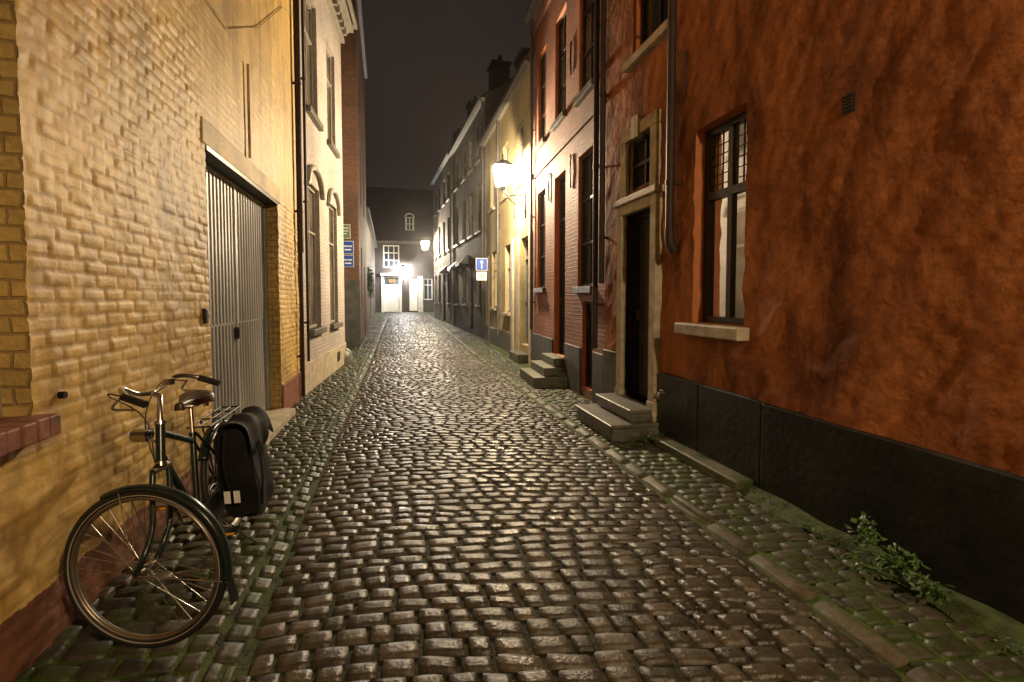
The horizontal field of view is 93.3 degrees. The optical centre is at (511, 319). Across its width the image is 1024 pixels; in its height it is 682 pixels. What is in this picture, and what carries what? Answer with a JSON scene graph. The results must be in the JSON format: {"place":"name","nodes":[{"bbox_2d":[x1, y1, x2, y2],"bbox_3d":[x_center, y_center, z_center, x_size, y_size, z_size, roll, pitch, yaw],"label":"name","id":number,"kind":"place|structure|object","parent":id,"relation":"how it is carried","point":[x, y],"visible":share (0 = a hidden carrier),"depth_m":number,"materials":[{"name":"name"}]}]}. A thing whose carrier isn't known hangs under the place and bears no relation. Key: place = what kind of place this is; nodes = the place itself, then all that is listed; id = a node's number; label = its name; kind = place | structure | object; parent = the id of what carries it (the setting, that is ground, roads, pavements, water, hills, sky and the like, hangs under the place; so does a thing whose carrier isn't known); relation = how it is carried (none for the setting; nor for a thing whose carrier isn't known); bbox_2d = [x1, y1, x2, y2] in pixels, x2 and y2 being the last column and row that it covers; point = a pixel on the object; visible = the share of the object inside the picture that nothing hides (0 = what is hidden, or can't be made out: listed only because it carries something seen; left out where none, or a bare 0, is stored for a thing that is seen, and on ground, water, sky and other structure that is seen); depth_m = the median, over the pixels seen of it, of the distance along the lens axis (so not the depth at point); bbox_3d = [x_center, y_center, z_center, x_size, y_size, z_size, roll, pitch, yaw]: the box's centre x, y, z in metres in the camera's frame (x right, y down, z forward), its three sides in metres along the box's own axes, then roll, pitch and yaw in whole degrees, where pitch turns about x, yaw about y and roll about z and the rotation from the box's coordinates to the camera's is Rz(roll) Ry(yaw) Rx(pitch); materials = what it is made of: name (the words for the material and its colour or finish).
{"place":"outdoors","nodes":[
{"label":"outdoors","id":0,"kind":"place"},
{"bbox_2d":[13,312,387,681],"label":"pavement","id":1,"kind":"structure","parent":0,"point":[88,644],"depth_m":2.57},
{"bbox_2d":[282,371,301,407],"bbox_3d":[-3.154,1.042,6.962,0.026,0.410,1.245,-1,3,-13],"label":"pier base","id":2,"kind":"object","parent":1,"relation":"on","point":[291,393],"visible":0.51,"depth_m":6.82,"materials":[{"name":"red paint"}]},
{"bbox_2d":[384,279,416,311],"bbox_3d":[-8.992,-1.940,39.057,2.550,2.630,0.050,-1,3,-13],"label":"door leaf","id":3,"kind":"object","parent":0,"point":[391,292],"visible":1,"depth_m":38.98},
{"bbox_2d":[361,0,533,189],"label":"sky","id":4,"kind":"structure","parent":0,"point":[426,59],"materials":[{"name":"black"}]},
{"bbox_2d":[25,312,1023,681],"bbox_3d":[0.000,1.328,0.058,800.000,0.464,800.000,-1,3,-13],"label":"ground","id":5,"kind":"structure","parent":0,"point":[243,662],"depth_m":2.59,"materials":[{"name":"stone cobbles"},{"name":"moss"}]},
{"bbox_2d":[0,0,299,681],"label":"brick wall","id":6,"kind":"structure","parent":5,"relation":"on","point":[118,99],"depth_m":2.66,"materials":[{"name":"brick"}]},
{"bbox_2d":[0,413,60,456],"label":"brick sill","id":7,"kind":"structure","parent":6,"relation":"attached to","point":[17,433],"depth_m":1.93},
{"bbox_2d":[0,0,281,416],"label":"reveals","id":8,"kind":"object","parent":6,"relation":"attached to","point":[15,365],"visible":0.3,"depth_m":2.01,"materials":[{"name":"yellow brick"}]},
{"bbox_2d":[200,116,280,204],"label":"garage lintel","id":9,"kind":"structure","parent":6,"relation":"attached to","point":[214,139],"depth_m":4.68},
{"bbox_2d":[246,63,250,157],"bbox_3d":[-2.708,-2.144,4.977,0.028,0.950,0.027,-1,3,-13],"label":"conduit","id":10,"kind":"object","parent":6,"relation":"attached to","point":[248,110],"visible":1,"depth_m":4.97,"materials":[{"name":"metal"}]},
{"bbox_2d":[293,0,303,252],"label":"downpipe","id":11,"kind":"object","parent":6,"relation":"attached to","point":[298,130],"visible":1,"depth_m":7.24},
{"bbox_2d":[299,252,304,395],"bbox_3d":[-3.213,0.077,7.402,0.056,2.200,0.053,-1,3,-13],"label":"downpipe","id":12,"kind":"object","parent":6,"relation":"attached to","point":[302,323],"visible":1,"depth_m":7.38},
{"bbox_2d":[63,373,273,647],"bbox_3d":[-1.715,0.831,2.737,0.720,1.127,1.584,-1,3,-13],"label":"parked bicycle","id":13,"kind":"object","parent":5,"relation":"on","point":[241,474],"visible":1,"depth_m":2.19,"materials":[{"name":"metal"}]},
{"bbox_2d":[210,408,295,483],"bbox_3d":[-2.765,1.248,5.168,0.370,0.095,2.510,-1,3,-13],"label":"threshold","id":14,"kind":"object","parent":5,"relation":"on","point":[279,418],"visible":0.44,"depth_m":5.86,"materials":[{"name":"stone"}]},
{"bbox_2d":[205,168,267,448],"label":"ribbed leaves","id":15,"kind":"object","parent":14,"relation":"on","point":[250,278],"visible":0.59,"depth_m":5.05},
{"bbox_2d":[206,163,270,412],"bbox_3d":[-2.909,-0.092,5.091,0.060,2.660,2.400,-1,3,-13],"label":"garage door frame","id":16,"kind":"object","parent":14,"relation":"on","point":[227,180],"visible":0.36,"depth_m":5.46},
{"bbox_2d":[202,313,388,681],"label":"gutter setts","id":17,"kind":"structure","parent":5,"relation":"on","point":[228,652],"depth_m":2.78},
{"bbox_2d":[298,252,300,370],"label":"gable walls","id":18,"kind":"structure","parent":5,"relation":"on","point":[299,310],"depth_m":7.55,"materials":[{"name":"brick"}]},
{"bbox_2d":[301,0,309,360],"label":"downpipe","id":19,"kind":"object","parent":18,"relation":"attached to","point":[305,177],"visible":1,"depth_m":7.58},
{"bbox_2d":[305,342,345,394],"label":"plinth","id":20,"kind":"structure","parent":5,"relation":"on","point":[320,368],"depth_m":8.89,"materials":[{"name":"paint"}]},
{"bbox_2d":[299,0,344,363],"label":"walls","id":21,"kind":"structure","parent":20,"relation":"on","point":[322,158],"depth_m":9.39,"materials":[{"name":"white paint"}]},
{"bbox_2d":[307,164,325,199],"bbox_3d":[-3.412,-2.423,8.396,0.109,0.470,1.297,0,3,-10],"label":"hood mould","id":22,"kind":"object","parent":21,"relation":"attached to","point":[311,168],"visible":0.89,"depth_m":8.50,"materials":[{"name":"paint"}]},
{"bbox_2d":[309,0,337,328],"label":"reveals","id":23,"kind":"object","parent":21,"relation":"attached to","point":[315,102],"visible":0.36,"depth_m":8.91,"materials":[{"name":"white paint"}]},
{"bbox_2d":[304,0,334,327],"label":"window frames","id":24,"kind":"structure","parent":23,"relation":"attached to","point":[309,188],"depth_m":8.80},
{"bbox_2d":[305,1,332,324],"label":"glass","id":25,"kind":"object","parent":24,"relation":"in","point":[310,193],"visible":0.1,"depth_m":8.72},
{"bbox_2d":[306,104,342,335],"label":"window sills","id":26,"kind":"structure","parent":21,"relation":"attached to","point":[313,116],"depth_m":8.64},
{"bbox_2d":[327,0,356,43],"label":"cornice","id":27,"kind":"structure","parent":21,"relation":"attached to","point":[350,27],"depth_m":10.73,"materials":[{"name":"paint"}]},
{"bbox_2d":[344,280,360,346],"bbox_3d":[-6.131,-0.057,14.479,3.050,2.250,0.030,-1,3,-13],"label":"grey base","id":28,"kind":"object","parent":5,"relation":"on","point":[352,313],"visible":0.24,"depth_m":14.76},
{"bbox_2d":[341,0,358,279],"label":"end wall","id":29,"kind":"structure","parent":28,"relation":"on","point":[349,129],"depth_m":14.56,"materials":[{"name":"brown brick"}]},
{"bbox_2d":[355,0,367,342],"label":"front wall","id":30,"kind":"structure","parent":5,"relation":"on","point":[361,217],"depth_m":17.11,"materials":[{"name":"brown brick"}]},
{"bbox_2d":[357,0,366,78],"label":"gutter","id":31,"kind":"object","parent":30,"relation":"attached to","point":[359,5],"visible":1,"depth_m":17.37,"materials":[{"name":"metal"}]},
{"bbox_2d":[375,243,433,312],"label":"walls","id":32,"kind":"structure","parent":5,"relation":"on","point":[416,260],"depth_m":39.02,"materials":[{"name":"paint"}]},
{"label":"reveals","id":33,"kind":"object","parent":32,"relation":"attached to","visible":0},
{"bbox_2d":[383,245,431,299],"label":"window frames","id":34,"kind":"structure","parent":33,"relation":"attached to","point":[388,260],"depth_m":38.69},
{"bbox_2d":[384,246,431,298],"bbox_3d":[-8.405,-3.783,39.077,3.860,4.350,0.001,-1,3,-13],"label":"glass","id":35,"kind":"object","parent":34,"relation":"in","point":[427,288],"visible":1,"depth_m":38.81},
{"bbox_2d":[485,325,510,352],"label":"plinth","id":36,"kind":"structure","parent":5,"relation":"on","point":[502,340],"depth_m":14.57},
{"bbox_2d":[485,78,512,324],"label":"gable walls","id":37,"kind":"structure","parent":5,"relation":"on","point":[493,98],"depth_m":16.93,"materials":[{"name":"paint"}]},
{"bbox_2d":[452,95,484,338],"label":"walls","id":38,"kind":"structure","parent":37,"relation":"attached to","point":[471,247],"depth_m":20.06,"materials":[{"name":"paint"}]},
{"bbox_2d":[453,157,481,307],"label":"window sills","id":39,"kind":"structure","parent":38,"relation":"attached to","point":[456,189],"depth_m":19.42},
{"bbox_2d":[457,128,480,303],"bbox_3d":[-1.809,-3.965,20.320,0.001,6.650,5.650,-1,3,-16],"label":"glass","id":40,"kind":"object","parent":39,"relation":"attached to","point":[472,219],"visible":0.14,"depth_m":19.62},
{"bbox_2d":[450,97,484,156],"bbox_3d":[-1.988,-7.840,20.223,0.103,0.100,7.066,-1,3,-16],"label":"eave board","id":41,"kind":"object","parent":38,"relation":"attached to","point":[471,121],"visible":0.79,"depth_m":19.43,"materials":[{"name":"paint"}]},
{"bbox_2d":[447,97,481,156],"bbox_3d":[-2.099,-7.823,20.191,0.120,0.110,7.070,-1,3,-16],"label":"gutter","id":42,"kind":"object","parent":41,"relation":"attached to","point":[470,115],"visible":1,"depth_m":19.15,"materials":[{"name":"metal"}]},
{"bbox_2d":[455,122,480,329],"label":"reveals","id":43,"kind":"object","parent":38,"relation":"attached to","point":[469,229],"visible":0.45,"depth_m":20.03,"materials":[{"name":"paint"}]},
{"bbox_2d":[456,125,481,304],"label":"window frames","id":44,"kind":"structure","parent":43,"relation":"attached to","point":[464,162],"depth_m":19.74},
{"bbox_2d":[481,101,483,328],"bbox_3d":[-1.044,-3.650,17.111,0.080,8.000,0.076,-1,3,-13],"label":"downpipe","id":45,"kind":"object","parent":37,"relation":"attached to","point":[482,213],"visible":1,"depth_m":17.08,"materials":[{"name":"metal"}]},
{"bbox_2d":[480,77,512,96],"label":"roof","id":46,"kind":"structure","parent":37,"relation":"on","point":[494,88],"depth_m":17.00,"materials":[{"name":"tile"}]},
{"bbox_2d":[489,63,509,90],"bbox_3d":[-0.544,-9.241,20.224,0.741,2.500,0.835,-1,3,-13],"label":"chimney","id":47,"kind":"object","parent":46,"relation":"on","point":[499,73],"visible":0.45,"depth_m":19.81,"materials":[{"name":"brown brick"}]},
{"bbox_2d":[511,229,532,364],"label":"pilasters","id":48,"kind":"object","parent":5,"relation":"on","point":[530,332],"visible":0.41,"depth_m":12.34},
{"bbox_2d":[532,333,601,403],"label":"plinth","id":49,"kind":"structure","parent":5,"relation":"on","point":[541,344],"depth_m":7.99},
{"bbox_2d":[533,0,606,400],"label":"walls","id":50,"kind":"structure","parent":5,"relation":"on","point":[578,145],"depth_m":8.43,"materials":[{"name":"brick"}]},
{"bbox_2d":[533,77,593,292],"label":"window sills","id":51,"kind":"structure","parent":50,"relation":"attached to","point":[585,91],"depth_m":7.71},
{"bbox_2d":[542,157,592,285],"bbox_3d":[0.973,-1.601,8.816,0.001,2.070,3.554,0,3,-10],"label":"glass","id":52,"kind":"object","parent":51,"relation":"attached to","point":[587,211],"visible":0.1,"depth_m":7.66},
{"bbox_2d":[543,0,593,136],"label":"glass","id":53,"kind":"object","parent":51,"relation":"attached to","point":[588,44],"visible":0.15,"depth_m":7.62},
{"bbox_2d":[537,0,592,390],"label":"reveals","id":54,"kind":"object","parent":50,"relation":"attached to","point":[556,255],"visible":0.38,"depth_m":9.06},
{"bbox_2d":[540,0,593,287],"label":"window frames","id":55,"kind":"structure","parent":54,"relation":"attached to","point":[560,89],"depth_m":7.78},
{"bbox_2d":[559,174,591,385],"bbox_3d":[1.115,-0.793,8.189,0.092,3.630,2.144,0,3,-9],"label":"door frame","id":56,"kind":"object","parent":54,"relation":"attached to","point":[562,220],"visible":0.36,"depth_m":9.15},
{"bbox_2d":[533,99,599,179],"bbox_3d":[0.864,-3.093,8.705,0.035,0.120,4.405,0,3,-10],"label":"string course","id":57,"kind":"object","parent":50,"relation":"attached to","point":[584,120],"visible":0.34,"depth_m":8.21,"materials":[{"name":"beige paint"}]},
{"bbox_2d":[592,0,599,348],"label":"downpipe","id":58,"kind":"object","parent":50,"relation":"attached to","point":[595,174],"visible":1,"depth_m":6.66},
{"bbox_2d":[598,0,606,283],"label":"downpipe","id":59,"kind":"object","parent":50,"relation":"attached to","point":[602,130],"visible":1,"depth_m":6.44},
{"bbox_2d":[425,312,942,681],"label":"kerb stones","id":60,"kind":"object","parent":5,"relation":"on","point":[891,655],"visible":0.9,"depth_m":2.73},
{"bbox_2d":[604,0,1023,475],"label":"stucco wall","id":61,"kind":"structure","parent":5,"relation":"on","point":[883,286],"depth_m":2.96,"materials":[{"name":"paint"}]},
{"bbox_2d":[625,208,649,400],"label":"reveals","id":62,"kind":"object","parent":61,"relation":"attached to","point":[630,309],"visible":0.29,"depth_m":6.07,"materials":[{"name":"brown wood"}]},
{"bbox_2d":[634,212,649,394],"bbox_3d":[1.655,-0.156,5.753,0.070,2.230,0.690,-1,3,-13],"label":"door frame","id":63,"kind":"object","parent":62,"relation":"attached to","point":[637,297],"visible":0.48,"depth_m":6.04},
{"bbox_2d":[638,217,649,397],"bbox_3d":[1.674,-0.131,5.759,0.030,2.180,0.590,-1,3,-13],"label":"door leaf","id":64,"kind":"object","parent":63,"relation":"attached to","point":[644,337],"visible":0.36,"depth_m":5.91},
{"bbox_2d":[640,228,649,387],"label":"door panels","id":65,"kind":"object","parent":64,"relation":"attached to","point":[642,331],"visible":0.34,"depth_m":5.93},
{"bbox_2d":[613,109,664,421],"bbox_3d":[1.465,-0.519,5.693,0.140,3.540,1.050,-1,3,-13],"label":"door surround","id":66,"kind":"object","parent":61,"relation":"attached to","point":[627,204],"visible":0.88,"depth_m":5.35,"materials":[{"name":"stone"}]},
{"bbox_2d":[629,131,649,191],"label":"reveals","id":67,"kind":"object","parent":61,"relation":"attached to","point":[631,172],"visible":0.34,"depth_m":5.94,"materials":[{"name":"stone"}]},
{"bbox_2d":[633,132,649,190],"bbox_3d":[1.582,-1.849,5.662,0.060,0.600,0.590,-1,3,-13],"label":"window frames transom","id":68,"kind":"object","parent":67,"relation":"in","point":[646,161],"depth_m":5.77,"materials":[{"name":"brown wood"}]},
{"bbox_2d":[637,138,649,186],"bbox_3d":[1.589,-1.849,5.664,0.001,0.600,0.590,-1,3,-13],"label":"glass transom","id":69,"kind":"object","parent":68,"relation":"in","point":[640,158],"depth_m":5.80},
{"bbox_2d":[665,0,676,243],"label":"downpipe","id":70,"kind":"object","parent":61,"relation":"attached to","point":[671,106],"visible":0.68,"depth_m":4.82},
{"bbox_2d":[622,18,749,341],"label":"stone sill","id":71,"kind":"structure","parent":61,"relation":"attached to","point":[649,45],"depth_m":4.62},
{"bbox_2d":[633,0,746,325],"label":"reveals","id":72,"kind":"object","parent":61,"relation":"attached to","point":[698,228],"visible":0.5,"depth_m":4.66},
{"bbox_2d":[641,0,662,44],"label":"window frames","id":73,"kind":"structure","parent":72,"relation":"attached to","point":[643,21],"depth_m":5.77,"materials":[{"name":"brown wood"}]},
{"bbox_2d":[646,0,667,39],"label":"glass","id":74,"kind":"object","parent":72,"relation":"attached to","point":[652,16],"depth_m":5.60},
{"bbox_2d":[702,110,746,324],"bbox_3d":[1.965,-0.870,4.334,0.060,1.820,0.707,-1,3,-13],"label":"window frame","id":75,"kind":"structure","parent":72,"relation":"attached to","point":[731,190],"depth_m":4.37,"materials":[{"name":"black paint"}]},
{"bbox_2d":[710,120,746,317],"bbox_3d":[1.972,-0.870,4.335,0.001,1.820,0.707,-1,3,-13],"label":"window pane","id":76,"kind":"structure","parent":75,"relation":"attached to","point":[718,258],"depth_m":4.43,"materials":[{"name":"white"}]},
{"bbox_2d":[712,120,746,190],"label":"leaded bars","id":77,"kind":"object","parent":75,"relation":"attached to","point":[737,147],"visible":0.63,"depth_m":4.36,"materials":[{"name":"black paint"}]},
{"bbox_2d":[658,372,1023,623],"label":"plinth","id":78,"kind":"structure","parent":5,"relation":"on","point":[954,521],"depth_m":2.84,"materials":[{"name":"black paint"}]},
{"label":"window frames","id":79,"kind":"object","parent":5,"relation":"on","visible":0},
{"bbox_2d":[358,68,365,334],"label":"reveals","id":80,"kind":"object","parent":79,"relation":"attached to","point":[363,205],"visible":0.28,"depth_m":16.73,"materials":[{"name":"brown brick"}]},
{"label":"gable walls","id":81,"kind":"object","parent":5,"relation":"on","visible":0},
{"bbox_2d":[366,220,374,323],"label":"walls","id":82,"kind":"structure","parent":81,"relation":"attached to","point":[370,255],"depth_m":28.83,"materials":[{"name":"paint"}]},
{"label":"gable walls","id":83,"kind":"object","parent":5,"relation":"on","visible":0},
{"bbox_2d":[533,0,550,40],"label":"eave course","id":84,"kind":"object","parent":83,"relation":"attached to","point":[541,14],"visible":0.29,"depth_m":9.89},
{"bbox_2d":[530,19,532,329],"bbox_3d":[0.434,-3.172,10.742,0.070,6.800,0.066,-1,3,-13],"label":"downpipe","id":85,"kind":"object","parent":84,"relation":"attached to","point":[531,174],"visible":1,"depth_m":10.71,"materials":[{"name":"metal"}]},
{"bbox_2d":[235,312,901,681],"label":"cobbled road","id":86,"kind":"structure","parent":0,"point":[763,654],"depth_m":2.72,"materials":[{"name":"stone"}]},
{"bbox_2d":[562,222,591,386],"bbox_3d":[1.135,-0.379,8.211,0.045,2.800,2.044,0,3,-9],"label":"door leaf","id":87,"kind":"object","parent":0,"point":[563,308],"visible":0.29,"depth_m":9.05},
{"bbox_2d":[562,230,592,382],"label":"door panels","id":88,"kind":"object","parent":87,"relation":"attached to","point":[590,375],"visible":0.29,"depth_m":9.05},
{"bbox_2d":[602,349,615,392],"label":"grey plinth","id":89,"kind":"structure","parent":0,"point":[608,371],"depth_m":6.48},
{"bbox_2d":[426,312,1023,681],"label":"pavement","id":90,"kind":"structure","parent":0,"point":[997,666],"depth_m":2.77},
{"bbox_2d":[476,256,492,345],"bbox_3d":[-0.800,-0.566,15.027,0.651,2.780,0.056,-1,3,-15],"label":"one way sign","id":91,"kind":"object","parent":90,"relation":"on","point":[481,264],"visible":1,"depth_m":14.96,"materials":[{"name":"metal"}]},
{"bbox_2d":[520,353,566,387],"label":"stone front steps","id":92,"kind":"structure","parent":90,"relation":"on","point":[548,370],"depth_m":8.42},
{"bbox_2d":[575,393,658,441],"bbox_3d":[1.210,1.132,5.711,0.600,0.340,1.080,-1,3,-13],"label":"stone doorstep","id":93,"kind":"object","parent":90,"relation":"on","point":[612,417],"visible":0.84,"depth_m":5.39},
{"bbox_2d":[654,437,752,490],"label":"slab","id":94,"kind":"structure","parent":90,"relation":"on","point":[718,472],"depth_m":4.26,"materials":[{"name":"stone"}]},
{"bbox_2d":[652,440,1023,657],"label":"moss strip","id":95,"kind":"object","parent":90,"relation":"on","point":[977,617],"visible":0.52,"depth_m":2.51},
{"bbox_2d":[834,510,955,608],"bbox_3d":[2.042,1.276,2.623,0.306,0.277,0.589,-1,3,-13],"label":"wall weed","id":96,"kind":"object","parent":90,"relation":"on","point":[912,567],"depth_m":2.60,"materials":[{"name":"green plant"}]},
{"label":"gable walls","id":97,"kind":"object","parent":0,"visible":0},
{"bbox_2d":[485,63,533,352],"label":"walls","id":98,"kind":"structure","parent":97,"relation":"attached to","point":[517,111],"depth_m":13.38,"materials":[{"name":"pale yellow plaster"}]},
{"bbox_2d":[496,120,498,334],"bbox_3d":[-0.428,-2.789,14.582,0.080,6.500,0.076,-1,3,-13],"label":"downpipe","id":99,"kind":"object","parent":98,"relation":"attached to","point":[497,160],"visible":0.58,"depth_m":14.54,"materials":[{"name":"metal"}]},
{"bbox_2d":[488,179,523,315],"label":"window sills","id":100,"kind":"structure","parent":98,"relation":"attached to","point":[520,183],"depth_m":13.62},
{"bbox_2d":[494,128,522,310],"bbox_3d":[-0.104,-2.613,13.998,0.001,4.800,4.300,-1,3,-13],"label":"glass","id":101,"kind":"object","parent":100,"relation":"attached to","point":[494,206],"visible":0.1,"depth_m":13.84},
{"bbox_2d":[483,60,533,145],"bbox_3d":[-0.264,-5.959,13.825,0.103,0.100,6.256,-1,3,-13],"label":"eave board","id":102,"kind":"object","parent":98,"relation":"attached to","point":[526,71],"visible":0.43,"depth_m":12.90,"materials":[{"name":"paint"}]},
{"bbox_2d":[491,154,526,218],"bbox_3d":[-0.049,-3.175,11.519,0.825,1.490,0.481,-1,3,-13],"label":"street lantern","id":103,"kind":"object","parent":98,"relation":"attached to","point":[502,164],"visible":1,"depth_m":11.54,"materials":[{"name":"metal"}]},
{"bbox_2d":[491,118,527,345],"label":"reveals","id":104,"kind":"object","parent":98,"relation":"attached to","point":[522,264],"visible":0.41,"depth_m":12.50,"materials":[{"name":"yellow paint"}]},
{"bbox_2d":[493,122,523,312],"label":"window frames","id":105,"kind":"structure","parent":104,"relation":"attached to","point":[521,146],"depth_m":13.92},
{"bbox_3d":[-0.280,-6.008,13.819,0.160,0.160,6.280,-1,3,-13],"label":"cornice","id":106,"kind":"object","parent":98,"relation":"attached to","visible":0},
{"bbox_2d":[479,56,529,146],"bbox_3d":[-0.377,-5.942,13.798,0.120,0.110,6.260,-1,3,-13],"label":"gutter","id":107,"kind":"object","parent":106,"relation":"on","point":[515,81],"visible":0.86,"depth_m":12.72,"materials":[{"name":"metal"}]},
{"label":"gable walls","id":108,"kind":"object","parent":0,"visible":0},
{"bbox_2d":[433,157,452,324],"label":"walls","id":109,"kind":"structure","parent":108,"relation":"attached to","point":[440,218],"depth_m":27.04,"materials":[{"name":"paint"}]},
{"bbox_2d":[435,173,452,320],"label":"reveals","id":110,"kind":"object","parent":109,"relation":"attached to","point":[443,246],"visible":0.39,"depth_m":26.98,"materials":[{"name":"grey brick"}]},
{"bbox_2d":[449,157,451,320],"bbox_3d":[-3.036,-4.047,23.925,0.080,8.200,0.076,-1,3,-13],"label":"downpipe","id":111,"kind":"object","parent":108,"relation":"attached to","point":[450,245],"visible":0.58,"depth_m":23.94,"materials":[{"name":"metal"}]},
{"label":"gable walls","id":112,"kind":"object","parent":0,"visible":0},
{"bbox_2d":[366,187,433,242],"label":"roof","id":113,"kind":"structure","parent":112,"relation":"on","point":[390,208],"depth_m":40.37,"materials":[{"name":"tile"}]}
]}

